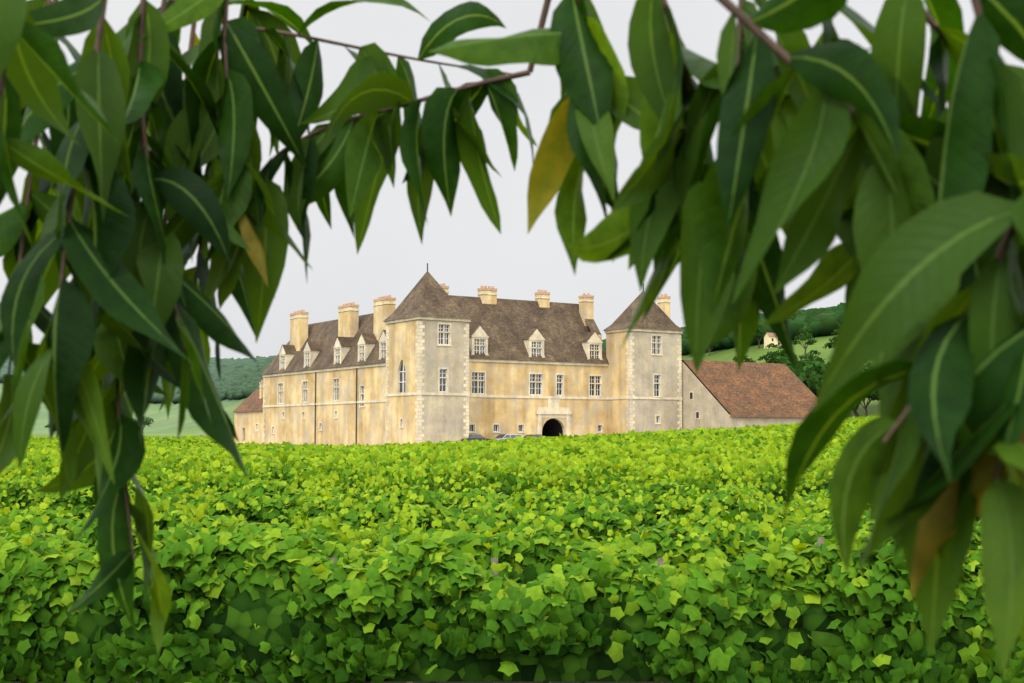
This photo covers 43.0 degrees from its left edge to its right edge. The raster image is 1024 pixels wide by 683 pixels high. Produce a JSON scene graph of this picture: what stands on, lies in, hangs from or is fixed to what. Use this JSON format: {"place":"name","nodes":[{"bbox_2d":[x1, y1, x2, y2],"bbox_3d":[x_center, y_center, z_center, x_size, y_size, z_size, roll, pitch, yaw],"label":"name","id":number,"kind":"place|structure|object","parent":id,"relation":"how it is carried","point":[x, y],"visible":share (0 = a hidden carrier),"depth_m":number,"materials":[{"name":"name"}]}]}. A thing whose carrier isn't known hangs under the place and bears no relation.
{"place":"outdoors","nodes":[
{"label":"outdoors","id":0,"kind":"place"},
{"bbox_2d":[21,682,694,682],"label":"vineyard trunks","id":1,"kind":"object","parent":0,"point":[433,682],"depth_m":9.43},
{"bbox_2d":[0,335,879,682],"bbox_3d":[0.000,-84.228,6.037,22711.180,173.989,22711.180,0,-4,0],"label":"ground","id":2,"kind":"structure","parent":0,"point":[164,425],"depth_m":809.51,"materials":[{"name":"green plant"}]},
{"bbox_2d":[0,302,844,403],"bbox_3d":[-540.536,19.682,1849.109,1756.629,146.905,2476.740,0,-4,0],"label":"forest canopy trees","id":3,"kind":"object","parent":2,"relation":"on","point":[241,378],"visible":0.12,"depth_m":1527.61,"materials":[{"name":"green plant"}]},
{"bbox_2d":[44,313,878,428],"bbox_3d":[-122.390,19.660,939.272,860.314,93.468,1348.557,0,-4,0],"label":"trees","id":4,"kind":"object","parent":2,"relation":"on","point":[809,373],"depth_m":369.61,"materials":[{"name":"green plant"}]},
{"bbox_2d":[136,537,823,682],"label":"vineyard stakes","id":5,"kind":"object","parent":2,"relation":"on","point":[660,560],"visible":0.13,"depth_m":7.91,"materials":[{"name":"brown wood"}]},
{"bbox_2d":[0,433,1019,681],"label":"vineyard rows","id":6,"kind":"object","parent":2,"relation":"on","point":[240,617],"visible":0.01,"depth_m":7.63,"materials":[{"name":"green plant"}]},
{"bbox_2d":[27,415,877,456],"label":"vineyard leaves","id":7,"kind":"object","parent":6,"relation":"on","point":[771,438],"visible":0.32,"depth_m":73.33,"materials":[{"name":"green plant"}]},
{"bbox_2d":[0,442,1023,682],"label":"grapevines","id":8,"kind":"object","parent":6,"relation":"on","point":[719,552],"visible":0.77,"depth_m":7.67,"materials":[{"name":"green plant"}]},
{"bbox_2d":[233,263,816,445],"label":"chateau","id":9,"kind":"structure","parent":2,"relation":"on","point":[430,358],"depth_m":168.64,"materials":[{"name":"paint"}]},
{"bbox_2d":[764,333,779,347],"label":"hill house","id":10,"kind":"structure","parent":2,"relation":"on","point":[769,338],"depth_m":714.15,"materials":[{"name":"beige paint"}]},
{"bbox_2d":[0,0,1023,677],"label":"peach tree","id":11,"kind":"object","parent":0,"point":[902,200],"depth_m":1.33,"materials":[{"name":"green plant"}]},
{"bbox_2d":[0,0,1023,358],"label":"sky","id":12,"kind":"structure","parent":0,"point":[463,251],"materials":[{"name":"white"}]},
{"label":"forecourt ground","id":13,"kind":"structure","parent":0,"visible":0},
{"bbox_2d":[461,434,490,441],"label":"dark grey car","id":14,"kind":"object","parent":13,"relation":"on","point":[474,437],"visible":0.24,"depth_m":154.20,"materials":[{"name":"grey paint"}]},
{"bbox_2d":[492,434,523,440],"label":"silver car","id":15,"kind":"object","parent":13,"relation":"on","point":[502,436],"visible":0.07,"depth_m":156.65,"materials":[{"name":"grey paint"}]},
{"bbox_2d":[523,434,540,437],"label":"black car","id":16,"kind":"object","parent":13,"relation":"on","point":[534,435],"visible":0.03,"depth_m":158.99,"materials":[{"name":"black paint"}]}
]}

